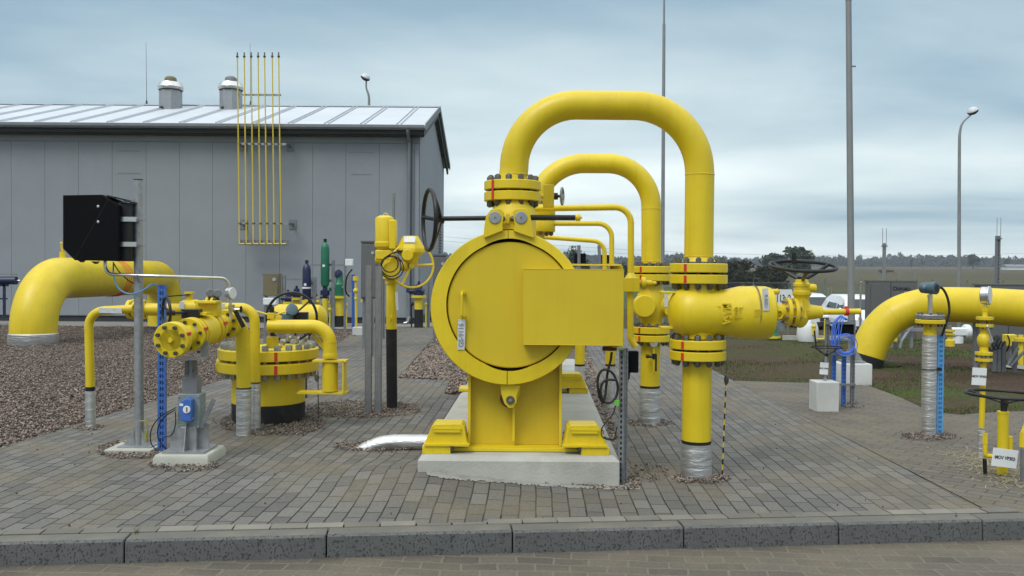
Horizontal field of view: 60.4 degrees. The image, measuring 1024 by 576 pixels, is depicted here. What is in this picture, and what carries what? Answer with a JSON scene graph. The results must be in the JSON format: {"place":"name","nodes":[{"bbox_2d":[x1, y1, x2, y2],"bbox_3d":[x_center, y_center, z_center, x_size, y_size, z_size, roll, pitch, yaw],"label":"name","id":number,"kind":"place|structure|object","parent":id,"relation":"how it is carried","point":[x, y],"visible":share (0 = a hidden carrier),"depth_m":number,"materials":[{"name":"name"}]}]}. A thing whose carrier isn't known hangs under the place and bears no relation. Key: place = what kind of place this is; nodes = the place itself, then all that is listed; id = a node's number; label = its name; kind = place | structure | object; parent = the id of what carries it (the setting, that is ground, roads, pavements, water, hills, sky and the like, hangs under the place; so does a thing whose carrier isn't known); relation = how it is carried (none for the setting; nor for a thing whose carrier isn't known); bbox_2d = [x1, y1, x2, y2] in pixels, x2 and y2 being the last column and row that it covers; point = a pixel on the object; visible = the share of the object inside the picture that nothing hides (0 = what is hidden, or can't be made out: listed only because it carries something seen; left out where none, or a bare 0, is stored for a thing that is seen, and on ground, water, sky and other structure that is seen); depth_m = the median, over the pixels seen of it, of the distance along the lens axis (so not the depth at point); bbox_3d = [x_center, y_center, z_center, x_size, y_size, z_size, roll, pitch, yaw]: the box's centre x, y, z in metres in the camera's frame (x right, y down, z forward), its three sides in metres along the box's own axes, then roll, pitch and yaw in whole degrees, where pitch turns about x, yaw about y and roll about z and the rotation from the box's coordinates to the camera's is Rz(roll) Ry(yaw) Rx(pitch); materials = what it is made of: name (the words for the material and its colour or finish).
{"place":"outdoors","nodes":[
{"label":"outdoors","id":0,"kind":"place"},
{"bbox_2d":[0,321,432,328],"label":"yard apron","id":1,"kind":"object","parent":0,"point":[118,324],"visible":0.17,"depth_m":23.10,"materials":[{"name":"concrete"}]},
{"bbox_2d":[0,274,20,316],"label":"blue cylinder actuator","id":2,"kind":"object","parent":1,"relation":"on","point":[5,281],"visible":1,"depth_m":21.98,"materials":[{"name":"blue paint"}]},
{"bbox_2d":[0,103,449,323],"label":"industrial hall","id":3,"kind":"structure","parent":1,"relation":"on","point":[347,171],"depth_m":23.95,"materials":[{"name":"grey metal"}]},
{"bbox_2d":[157,76,183,108],"bbox_3d":[-10.588,-5.995,27.287,0.780,1.118,0.800,0,1,0],"label":"roof ventilator","id":4,"kind":"object","parent":3,"relation":"on","point":[170,89],"visible":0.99,"depth_m":27.03,"materials":[{"name":"silver metal"}]},
{"bbox_2d":[218,76,243,109],"bbox_3d":[-8.718,-5.988,27.287,0.780,1.131,0.800,0,1,0],"label":"roof ventilator","id":5,"kind":"object","parent":3,"relation":"on","point":[227,88],"visible":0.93,"depth_m":27.02,"materials":[{"name":"silver metal"}]},
{"bbox_2d":[236,52,296,244],"bbox_3d":[-6.617,-3.700,23.640,1.540,5.112,0.575,0,1,0],"label":"vent pipe rack","id":6,"kind":"object","parent":3,"relation":"attached to","point":[243,224],"visible":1,"depth_m":23.39,"materials":[{"name":"metal"}]},
{"bbox_2d":[329,269,347,326],"bbox_3d":[-4.420,0.254,22.463,0.466,1.453,0.392,0,1,0],"label":"hydraulic valve","id":7,"kind":"object","parent":1,"relation":"on","point":[339,306],"visible":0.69,"depth_m":22.37,"materials":[{"name":"black paint"}]},
{"bbox_2d":[0,321,574,525],"bbox_3d":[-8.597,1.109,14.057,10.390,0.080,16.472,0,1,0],"label":"gravel","id":8,"kind":"structure","parent":0,"point":[33,399],"depth_m":11.60,"materials":[{"name":"grey gravel"}]},
{"bbox_2d":[7,242,181,347],"bbox_3d":[-8.962,0.064,19.591,0.877,2.074,6.850,0,1,1],"label":"transmission pipe","id":9,"kind":"object","parent":8,"relation":"on","point":[46,289],"visible":0.82,"depth_m":16.98,"materials":[{"name":"yellow metal"}]},
{"bbox_2d":[262,274,281,343],"bbox_3d":[-4.117,0.436,15.098,0.275,1.362,0.245,0,1,0],"label":"control cabinet","id":10,"kind":"object","parent":8,"relation":"on","point":[272,285],"visible":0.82,"depth_m":14.98,"materials":[{"name":"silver metal"}]},
{"bbox_2d":[302,260,316,341],"bbox_3d":[-3.697,0.299,16.009,0.248,1.609,0.170,0,1,0],"label":"accumulator cylinder","id":11,"kind":"object","parent":8,"relation":"on","point":[306,281],"visible":0.46,"depth_m":15.96,"materials":[{"name":"blue paint"}]},
{"bbox_2d":[335,259,353,330],"bbox_3d":[-3.993,0.165,20.742,0.506,1.700,0.231,0,1,0],"label":"white terminal box","id":12,"kind":"object","parent":8,"relation":"on","point":[347,282],"visible":0.94,"depth_m":20.74,"materials":[{"name":"metal"}]},
{"bbox_2d":[399,339,615,448],"bbox_3d":[-0.063,1.192,12.617,3.179,0.087,11.562,0,1,0],"label":"gravel strip","id":13,"kind":"object","parent":8,"relation":"on","point":[429,361],"visible":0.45,"depth_m":12.27,"materials":[{"name":"grey gravel"}]},
{"bbox_2d":[433,254,447,343],"bbox_3d":[-1.404,0.222,17.147,0.262,1.753,0.350,0,1,0],"label":"control cabinet","id":14,"kind":"object","parent":13,"relation":"on","point":[440,260],"visible":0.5,"depth_m":16.98,"materials":[{"name":"silver metal"}]},
{"bbox_2d":[0,326,987,530],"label":"pavement","id":15,"kind":"structure","parent":0,"point":[807,465],"depth_m":6.08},
{"bbox_2d":[84,305,131,428],"bbox_3d":[-3.592,0.709,7.840,0.442,1.127,0.087,0,1,0],"label":"standpipe","id":16,"kind":"object","parent":15,"relation":"on","point":[90,392],"visible":0.97,"depth_m":7.81,"materials":[{"name":"yellow metal"}]},
{"bbox_2d":[125,292,225,318],"bbox_3d":[-3.011,0.159,7.905,0.896,0.254,0.202,0,1,0],"label":"ball valve","id":17,"kind":"object","parent":16,"relation":"attached to","point":[149,309],"visible":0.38,"depth_m":7.86,"materials":[{"name":"yellow paint"}]},
{"bbox_2d":[104,179,156,453],"bbox_3d":[-2.950,0.217,6.895,0.360,2.139,0.300,0,1,0],"label":"instrument pole","id":18,"kind":"object","parent":15,"relation":"on","point":[135,442],"visible":0.91,"depth_m":6.89,"materials":[{"name":"grey metal"}]},
{"bbox_2d":[63,195,144,263],"bbox_3d":[-3.196,-0.459,6.891,0.676,0.543,0.305,0,1,0],"label":"black instrument box","id":19,"kind":"object","parent":18,"relation":"attached to","point":[97,229],"visible":0.93,"depth_m":6.75,"materials":[{"name":"paint"}]},
{"bbox_2d":[103,261,229,301],"bbox_3d":[-2.719,-0.054,6.955,0.948,0.339,0.219,0,1,-20],"label":"steel conduit","id":20,"kind":"object","parent":18,"relation":"attached to","point":[108,272],"visible":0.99,"depth_m":6.88,"materials":[{"name":"silver metal"}]},
{"bbox_2d":[157,285,166,450],"bbox_3d":[-2.745,0.625,6.904,0.062,1.301,0.033,0,1,-8],"label":"slotted channel","id":21,"kind":"object","parent":15,"relation":"on","point":[162,376],"visible":0.73,"depth_m":6.89,"materials":[{"name":"blue paint"}]},
{"bbox_2d":[153,341,225,465],"bbox_3d":[-2.396,0.868,6.567,0.411,0.932,0.403,0,1,0],"label":"pipe support pedestal","id":22,"kind":"object","parent":15,"relation":"on","point":[189,443],"visible":0.97,"depth_m":6.50,"materials":[{"name":"grey concrete"}]},
{"bbox_2d":[154,296,241,357],"bbox_3d":[-2.447,0.288,6.870,0.319,0.469,1.093,0,1,5],"label":"flanged valve run","id":23,"kind":"object","parent":22,"relation":"on","point":[209,321],"visible":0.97,"depth_m":6.62,"materials":[{"name":"yellow paint"}]},
{"bbox_2d":[224,287,244,327],"bbox_3d":[-2.252,0.160,7.185,0.163,0.332,0.102,1,1,19],"label":"pressure gauge","id":24,"kind":"object","parent":23,"relation":"attached to","point":[230,293],"visible":1,"depth_m":7.18,"materials":[{"name":"silver metal"}]},
{"bbox_2d":[225,303,260,430],"bbox_3d":[-2.386,0.707,7.818,0.308,1.150,0.093,0,1,0],"label":"standpipe","id":25,"kind":"object","parent":15,"relation":"on","point":[250,312],"visible":0.87,"depth_m":7.78,"materials":[{"name":"yellow metal"}]},
{"bbox_2d":[235,318,251,435],"bbox_3d":[-2.343,0.755,7.502,0.136,1.065,0.309,1,1,18],"label":"standpipe","id":26,"kind":"object","parent":15,"relation":"on","point":[243,388],"visible":0.84,"depth_m":7.54,"materials":[{"name":"yellow metal"}]},
{"bbox_2d":[215,333,318,425],"bbox_3d":[-2.321,0.836,8.367,0.948,0.872,0.931,0,1,0],"label":"flanged vessel","id":27,"kind":"object","parent":15,"relation":"on","point":[286,370],"visible":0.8,"depth_m":8.08,"materials":[{"name":"yellow paint"}]},
{"bbox_2d":[256,307,348,393],"bbox_3d":[-1.919,0.567,8.022,0.839,0.784,0.180,0,1,0],"label":"davit pipe","id":28,"kind":"object","parent":27,"relation":"attached to","point":[328,344],"visible":1,"depth_m":7.96,"materials":[{"name":"yellow metal"}]},
{"bbox_2d":[265,291,327,397],"bbox_3d":[-2.369,0.631,9.576,0.620,1.196,0.805,0,1,0],"label":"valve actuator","id":29,"kind":"object","parent":15,"relation":"on","point":[308,311],"visible":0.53,"depth_m":9.65,"materials":[{"name":"yellow paint"}]},
{"bbox_2d":[320,239,334,341],"bbox_3d":[-3.361,0.106,16.005,0.248,1.999,0.170,0,1,0],"label":"accumulator cylinder","id":30,"kind":"object","parent":15,"relation":"on","point":[325,269],"visible":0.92,"depth_m":15.96,"materials":[{"name":"green paint"}]},
{"bbox_2d":[352,276,361,334],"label":"thin sensor pipe","id":31,"kind":"object","parent":15,"relation":"on","point":[356,330],"visible":0.84,"depth_m":19.47,"materials":[{"name":"yellow metal"}]},
{"bbox_2d":[365,265,372,412],"bbox_3d":[-1.426,0.512,8.755,0.065,1.479,0.046,0,1,0],"label":"channel post","id":32,"kind":"object","parent":15,"relation":"on","point":[368,335],"visible":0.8,"depth_m":8.73,"materials":[{"name":"metal"}]},
{"bbox_2d":[361,241,379,347],"bbox_3d":[-2.606,0.123,16.198,0.297,1.969,0.455,0,1,0],"label":"control cabinet","id":33,"kind":"object","parent":15,"relation":"on","point":[368,249],"visible":0.54,"depth_m":15.98,"materials":[{"name":"silver metal"}]},
{"bbox_2d":[375,266,381,413],"bbox_3d":[-1.324,0.518,8.727,0.065,1.469,0.046,0,1,0],"label":"channel post","id":34,"kind":"object","parent":15,"relation":"on","point":[378,339],"visible":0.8,"depth_m":8.70,"materials":[{"name":"metal"}]},
{"bbox_2d":[355,434,427,449],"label":"foil wrapped pipe","id":35,"kind":"object","parent":15,"relation":"on","point":[413,441],"visible":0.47,"depth_m":6.97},
{"bbox_2d":[374,213,433,408],"bbox_3d":[-1.114,0.243,9.049,0.618,2.031,0.349,0,1,0],"label":"motor valve","id":36,"kind":"object","parent":15,"relation":"on","point":[411,247],"visible":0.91,"depth_m":9.01,"materials":[{"name":"yellow paint"}]},
{"bbox_2d":[406,281,426,327],"bbox_3d":[-2.401,0.415,22.261,0.526,1.167,0.388,0,1,0],"label":"hydraulic valve","id":37,"kind":"object","parent":15,"relation":"on","point":[418,296],"visible":0.98,"depth_m":22.17,"materials":[{"name":"black paint"}]},
{"bbox_2d":[0,507,1018,535],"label":"kerbside block course","id":38,"kind":"object","parent":15,"relation":"on","point":[329,525],"visible":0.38,"depth_m":5.00,"materials":[{"name":"grey concrete"}]},
{"bbox_2d":[418,359,619,484],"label":"concrete plinth","id":39,"kind":"structure","parent":15,"relation":"on","point":[575,468],"depth_m":5.85,"materials":[{"name":"grey concrete"}]},
{"bbox_2d":[422,419,468,453],"bbox_3d":[-0.445,1.015,6.035,0.315,0.195,0.270,0,1,0],"label":"sliding clamp","id":40,"kind":"object","parent":39,"relation":"on","point":[445,436],"visible":0.93,"depth_m":5.94,"materials":[{"name":"yellow metal"}]},
{"bbox_2d":[421,187,623,451],"bbox_3d":[0.059,0.173,8.456,1.396,1.789,5.410,0,1,0],"label":"pig trap","id":41,"kind":"object","parent":39,"relation":"on","point":[520,309],"visible":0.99,"depth_m":5.92,"materials":[{"name":"yellow paint"}]},
{"bbox_2d":[447,238,562,373],"bbox_3d":[-0.010,0.115,5.920,0.943,0.943,0.154,0,1,0],"label":"closure door","id":42,"kind":"structure","parent":41,"relation":"in","point":[485,295],"depth_m":5.93,"materials":[{"name":"yellow paint"}]},
{"bbox_2d":[541,185,564,207],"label":"vent valve","id":43,"kind":"object","parent":41,"relation":"attached to","point":[549,196],"visible":0.93,"depth_m":6.50,"materials":[{"name":"yellow paint"}]},
{"bbox_2d":[534,204,656,347],"bbox_3d":[0.679,-0.097,7.199,1.018,1.181,0.120,0,1,0],"label":"bore pipe","id":44,"kind":"object","parent":41,"relation":"attached to","point":[633,283],"visible":0.97,"depth_m":7.17,"materials":[{"name":"yellow metal"}]},
{"bbox_2d":[562,372,587,392],"bbox_3d":[0.613,0.968,9.034,0.315,0.195,0.270,0,1,0],"label":"sliding clamp","id":45,"kind":"object","parent":39,"relation":"on","point":[573,382],"visible":0.81,"depth_m":8.94,"materials":[{"name":"yellow metal"}]},
{"bbox_2d":[562,420,608,454],"bbox_3d":[0.496,1.022,6.024,0.315,0.195,0.270,0,1,0],"label":"sliding clamp","id":46,"kind":"object","parent":39,"relation":"on","point":[584,437],"visible":0.99,"depth_m":5.93,"materials":[{"name":"yellow metal"}]},
{"bbox_2d":[72,372,967,489],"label":"gravel patches","id":47,"kind":"object","parent":15,"relation":"on","point":[412,407],"visible":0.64,"depth_m":7.73,"materials":[{"name":"gravel"}]},
{"bbox_2d":[427,471,639,489],"bbox_3d":[0.141,1.267,5.834,1.417,0.088,0.224,0,1,0],"label":"cement smear","id":48,"kind":"object","parent":15,"relation":"on","point":[456,476],"visible":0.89,"depth_m":5.80},
{"bbox_2d":[575,345,584,380],"bbox_3d":[0.818,0.809,10.616,0.126,0.847,0.126,0,1,0],"label":"standpipe","id":49,"kind":"object","parent":15,"relation":"on","point":[579,359],"visible":0.43,"depth_m":10.56,"materials":[{"name":"yellow metal"}]},
{"bbox_2d":[605,351,614,407],"bbox_3d":[1.041,0.685,9.314,0.110,1.145,0.110,0,1,0],"label":"standpipe","id":50,"kind":"object","parent":15,"relation":"on","point":[610,395],"visible":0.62,"depth_m":9.27,"materials":[{"name":"metal"}]},
{"bbox_2d":[545,235,606,268],"bbox_3d":[0.581,-0.233,9.397,0.885,0.690,0.048,0,1,0],"label":"bore pipe","id":51,"kind":"object","parent":50,"relation":"attached to","point":[589,240],"visible":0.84,"depth_m":9.37,"materials":[{"name":"yellow metal"}]},
{"bbox_2d":[614,348,627,483],"bbox_3d":[0.733,0.861,5.899,0.123,0.914,0.061,0,1,-39],"label":"slotted post","id":52,"kind":"object","parent":15,"relation":"on","point":[622,402],"visible":0.97,"depth_m":5.91,"materials":[{"name":"grey metal"}]},
{"bbox_2d":[596,352,618,403],"bbox_3d":[0.639,0.601,5.882,0.152,0.347,0.049,0,1,0],"label":"cable coil","id":53,"kind":"object","parent":52,"relation":"hanging from","point":[602,399],"visible":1,"depth_m":5.87,"materials":[{"name":"rubber"}]},
{"bbox_2d":[628,351,638,380],"bbox_3d":[0.816,0.545,6.015,0.088,0.229,0.070,0,1,0],"label":"junction box","id":54,"kind":"object","parent":52,"relation":"attached to","point":[633,361],"visible":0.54,"depth_m":5.98,"materials":[{"name":"black paint"}]},
{"bbox_2d":[639,341,660,425],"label":"riser pipe","id":55,"kind":"object","parent":15,"relation":"on","point":[649,400],"visible":0.98,"depth_m":8.19,"materials":[{"name":"yellow metal"}]},
{"bbox_2d":[634,281,672,345],"bbox_3d":[1.325,0.233,8.255,0.420,0.605,0.355,0,1,0],"label":"plug valve","id":56,"kind":"object","parent":55,"relation":"attached to","point":[650,306],"visible":0.83,"depth_m":8.13,"materials":[{"name":"yellow paint"}]},
{"bbox_2d":[536,154,670,284],"bbox_3d":[0.769,-0.645,8.239,1.449,1.223,0.370,0,1,0],"label":"overhead loop pipe","id":57,"kind":"object","parent":56,"relation":"attached to","point":[638,176],"visible":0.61,"depth_m":8.15,"materials":[{"name":"yellow metal"}]},
{"bbox_2d":[554,221,613,268],"bbox_3d":[0.543,-0.264,8.197,0.842,0.723,0.068,0,1,0],"label":"bore pipe","id":58,"kind":"object","parent":57,"relation":"attached to","point":[607,227],"visible":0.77,"depth_m":8.17,"materials":[{"name":"yellow metal"}]},
{"bbox_2d":[680,362,711,478],"bbox_3d":[1.287,0.929,6.138,0.220,0.818,0.219,0,1,0],"label":"riser pipe","id":59,"kind":"object","parent":15,"relation":"on","point":[696,452],"visible":0.87,"depth_m":6.05,"materials":[{"name":"yellow metal"}]},
{"bbox_2d":[658,284,779,367],"bbox_3d":[1.446,0.257,6.125,0.833,0.563,0.389,0,1,0],"label":"check valve","id":60,"kind":"object","parent":59,"relation":"on","point":[703,320],"visible":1,"depth_m":5.97,"materials":[{"name":"yellow paint"}]},
{"bbox_2d":[484,90,727,289],"bbox_3d":[0.655,-0.686,6.163,1.702,1.380,0.398,0,1,2],"label":"overhead loop pipe","id":61,"kind":"object","parent":60,"relation":"attached to","point":[675,121],"visible":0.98,"depth_m":6.05,"materials":[{"name":"yellow metal"}]},
{"bbox_2d":[768,253,860,327],"bbox_3d":[2.070,0.015,6.153,0.588,0.527,0.465,0,1,-32],"label":"gate valve","id":62,"kind":"object","parent":60,"relation":"attached to","point":[798,310],"visible":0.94,"depth_m":6.08,"materials":[{"name":"yellow paint"}]},
{"bbox_2d":[0,540,1023,575],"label":"road","id":63,"kind":"structure","parent":0,"point":[987,558],"depth_m":4.66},
{"bbox_2d":[0,0,1023,259],"label":"sky","id":64,"kind":"structure","parent":0,"point":[764,81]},
{"bbox_2d":[380,266,1023,526],"bbox_3d":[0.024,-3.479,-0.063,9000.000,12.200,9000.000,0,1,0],"label":"ground","id":65,"kind":"structure","parent":0,"point":[945,276],"depth_m":253.76,"materials":[{"name":"green plant"}]},
{"bbox_2d":[0,533,130,566],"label":"kerb stone","id":66,"kind":"object","parent":65,"relation":"on","point":[59,549],"visible":0.62,"depth_m":4.60,"materials":[{"name":"concrete"}]},
{"bbox_2d":[125,528,327,562],"bbox_3d":[-1.525,1.425,4.740,1.038,0.202,0.132,0,1,-6],"label":"kerb stone","id":67,"kind":"object","parent":65,"relation":"on","point":[159,547],"visible":0.57,"depth_m":4.69,"materials":[{"name":"concrete"}]},
{"bbox_2d":[327,524,511,557],"bbox_3d":[-0.504,1.427,4.845,0.999,0.202,0.132,0,1,-6],"label":"kerb stone","id":68,"kind":"object","parent":65,"relation":"on","point":[351,542],"visible":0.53,"depth_m":4.79,"materials":[{"name":"concrete"}]},
{"bbox_2d":[511,521,682,552],"bbox_3d":[0.477,1.435,4.946,0.958,0.202,0.132,0,1,-6],"label":"kerb stone","id":69,"kind":"object","parent":65,"relation":"on","point":[593,536],"visible":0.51,"depth_m":4.89,"materials":[{"name":"concrete"}]},
{"bbox_2d":[724,258,740,288],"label":"bush","id":70,"kind":"object","parent":65,"relation":"on","point":[732,265],"visible":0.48,"depth_m":129.28,"materials":[{"name":"green plant"}]},
{"bbox_2d":[444,250,1023,266],"bbox_3d":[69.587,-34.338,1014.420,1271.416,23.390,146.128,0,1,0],"label":"forest","id":71,"kind":"object","parent":65,"relation":"on","point":[904,261],"visible":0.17,"depth_m":948.17,"materials":[{"name":"green plant"}]},
{"bbox_2d":[731,259,757,285],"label":"bush","id":72,"kind":"object","parent":65,"relation":"on","point":[743,275],"visible":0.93,"depth_m":127.47,"materials":[{"name":"green plant"}]},
{"bbox_2d":[679,517,837,548],"bbox_3d":[1.410,1.437,5.043,0.900,0.202,0.132,0,1,-6],"label":"kerb stone","id":73,"kind":"object","parent":65,"relation":"on","point":[755,532],"visible":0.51,"depth_m":4.99,"materials":[{"name":"concrete"}]},
{"bbox_2d":[754,265,775,288],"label":"bush","id":74,"kind":"object","parent":65,"relation":"on","point":[764,272],"visible":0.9,"depth_m":125.23,"materials":[{"name":"green plant"}]},
{"bbox_2d":[758,252,787,265],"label":"tree","id":75,"kind":"object","parent":65,"relation":"on","point":[766,259],"visible":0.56,"depth_m":248.62,"materials":[{"name":"green plant"}]},
{"bbox_2d":[766,269,790,288],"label":"bush","id":76,"kind":"object","parent":65,"relation":"on","point":[780,277],"visible":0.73,"depth_m":125.02,"materials":[{"name":"green plant"}]},
{"bbox_2d":[781,246,815,274],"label":"tree","id":77,"kind":"object","parent":65,"relation":"on","point":[790,250],"visible":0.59,"depth_m":237.57,"materials":[{"name":"green plant"}]},
{"bbox_2d":[792,292,828,325],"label":"parked car","id":78,"kind":"object","parent":65,"relation":"on","point":[817,299],"visible":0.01,"depth_m":40.14,"materials":[{"name":"white metal"}]},
{"bbox_2d":[822,294,864,330],"bbox_3d":[14.891,1.164,37.990,2.160,1.740,4.371,0,1,0],"label":"parked car","id":79,"kind":"object","parent":65,"relation":"on","point":[835,301],"visible":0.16,"depth_m":37.82,"materials":[{"name":"white metal"}]},
{"bbox_2d":[830,514,981,544],"bbox_3d":[2.297,1.443,5.134,0.867,0.202,0.132,0,1,-6],"label":"kerb stone","id":80,"kind":"object","parent":65,"relation":"on","point":[889,529],"visible":0.51,"depth_m":5.08,"materials":[{"name":"concrete"}]},
{"bbox_2d":[971,513,1023,540],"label":"kerb stone","id":81,"kind":"object","parent":65,"relation":"on","point":[1001,526],"visible":0.47,"depth_m":5.13,"materials":[{"name":"concrete"}]},
{"bbox_2d":[624,309,1023,502],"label":"grass ground","id":82,"kind":"structure","parent":0,"point":[776,352],"depth_m":13.45,"materials":[{"name":"plant"}]},
{"bbox_2d":[661,0,664,322],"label":"lightning mast","id":83,"kind":"object","parent":82,"relation":"on","point":[663,170],"visible":0.72,"depth_m":29.88,"materials":[{"name":"grey metal"}]},
{"bbox_2d":[797,319,825,341],"bbox_3d":[6.405,0.879,18.978,0.458,0.550,0.542,0,1,-21],"label":"bagged valve","id":84,"kind":"object","parent":82,"relation":"on","point":[805,333],"visible":0.82,"depth_m":18.83,"materials":[{"name":"white plastic"}]},
{"bbox_2d":[864,280,917,338],"bbox_3d":[10.385,0.668,24.129,1.372,1.750,0.298,0,1,0],"label":"control cabinet","id":85,"kind":"object","parent":82,"relation":"on","point":[877,294],"visible":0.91,"depth_m":23.99,"materials":[{"name":"silver metal"}]},
{"bbox_2d":[890,326,922,347],"bbox_3d":[7.691,0.983,17.453,0.904,0.948,0.193,0,1,0],"label":"pipe rack","id":86,"kind":"object","parent":82,"relation":"on","point":[899,339],"visible":0.3,"depth_m":17.41,"materials":[{"name":"grey metal"}]},
{"bbox_2d":[855,287,1023,368],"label":"transmission pipe","id":87,"kind":"object","parent":82,"relation":"on","point":[884,324],"visible":0.58,"depth_m":13.32,"materials":[{"name":"yellow metal"}]},
{"bbox_2d":[952,324,972,343],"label":"wrapped valve","id":88,"kind":"object","parent":82,"relation":"on","point":[963,332],"visible":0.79,"depth_m":18.90,"materials":[{"name":"white plastic"}]},
{"bbox_2d":[957,107,978,326],"bbox_3d":[20.627,-3.087,39.943,0.871,10.250,0.472,0,1,0],"label":"street lamp","id":89,"kind":"object","parent":82,"relation":"on","point":[972,111],"visible":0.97,"depth_m":39.88,"materials":[{"name":"grey metal"}]},
{"bbox_2d":[972,323,1023,371],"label":"channel rack","id":90,"kind":"object","parent":82,"relation":"on","point":[998,356],"visible":0.86,"depth_m":12.99,"materials":[{"name":"metal"}]},
{"bbox_2d":[972,284,1023,340],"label":"control cabinet","id":91,"kind":"object","parent":82,"relation":"on","point":[1000,330],"visible":0.26,"depth_m":19.00,"materials":[{"name":"silver metal"}]},
{"bbox_2d":[994,218,1001,283],"bbox_3d":[19.881,-0.386,36.020,0.200,4.980,0.206,0,1,0],"label":"twin rod mast","id":92,"kind":"object","parent":82,"relation":"on","point":[997,259],"visible":0.47,"depth_m":35.98,"materials":[{"name":"grey metal"}]},
{"bbox_2d":[736,381,1023,512],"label":"dusty pavement","id":93,"kind":"structure","parent":0,"point":[878,421],"depth_m":7.83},
{"bbox_2d":[809,379,838,411],"bbox_3d":[3.275,1.145,9.239,0.235,0.341,0.235,0,1,0],"label":"concrete block","id":94,"kind":"object","parent":93,"relation":"on","point":[823,396],"depth_m":9.12,"materials":[{"name":"white concrete"}]},
{"bbox_2d":[825,320,855,405],"bbox_3d":[3.525,0.807,9.486,0.330,0.930,0.100,0,1,0],"label":"cable rack","id":95,"kind":"object","parent":93,"relation":"on","point":[848,327],"visible":0.72,"depth_m":9.47,"materials":[{"name":"blue metal"}]},
{"bbox_2d":[836,0,871,385],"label":"steel pole","id":96,"kind":"object","parent":93,"relation":"on","point":[863,372],"visible":0.64,"depth_m":11.46,"materials":[{"name":"grey metal"}]},
{"bbox_2d":[915,282,945,436],"bbox_3d":[3.694,0.629,7.785,0.245,1.370,0.245,0,1,0],"label":"wrapped standpipe","id":97,"kind":"object","parent":93,"relation":"on","point":[929,322],"visible":1,"depth_m":7.74,"materials":[{"name":"metal"}]},
{"bbox_2d":[936,335,943,433],"bbox_3d":[3.799,0.859,7.824,0.062,0.890,0.033,0,1,-12],"label":"slotted channel","id":98,"kind":"object","parent":93,"relation":"on","point":[940,384],"visible":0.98,"depth_m":7.81,"materials":[{"name":"blue paint"}]},
{"bbox_2d":[929,447,1023,489],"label":"straw litter","id":99,"kind":"object","parent":93,"relation":"on","point":[990,468],"visible":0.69,"depth_m":6.40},
{"bbox_2d":[974,286,993,457],"bbox_3d":[3.694,0.658,6.879,0.142,1.347,0.144,0,1,0],"label":"gauge standpipe","id":100,"kind":"object","parent":93,"relation":"on","point":[984,340],"visible":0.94,"depth_m":6.86,"materials":[{"name":"yellow metal"}]},
{"bbox_2d":[971,367,986,385],"bbox_3d":[3.628,0.688,6.833,0.122,0.141,0.005,0,1,0],"label":"name plate","id":101,"kind":"object","parent":100,"relation":"attached to","point":[979,375],"visible":1,"depth_m":6.83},
{"bbox_2d":[964,388,1023,474],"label":"underground valve column","id":102,"kind":"structure","parent":93,"relation":"on","point":[1004,440],"depth_m":6.26,"materials":[{"name":"yellow metal"}]},
{"bbox_2d":[991,448,1018,468],"bbox_3d":[3.454,1.192,6.166,0.192,0.148,0.005,0,1,0],"label":"name plate","id":103,"kind":"object","parent":102,"relation":"attached to","point":[1007,458],"visible":1,"depth_m":6.17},
{"bbox_2d":[1019,424,1023,482],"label":"edge post","id":104,"kind":"object","parent":93,"relation":"on","point":[1021,440],"visible":1,"depth_m":6.02,"materials":[{"name":"metal"}]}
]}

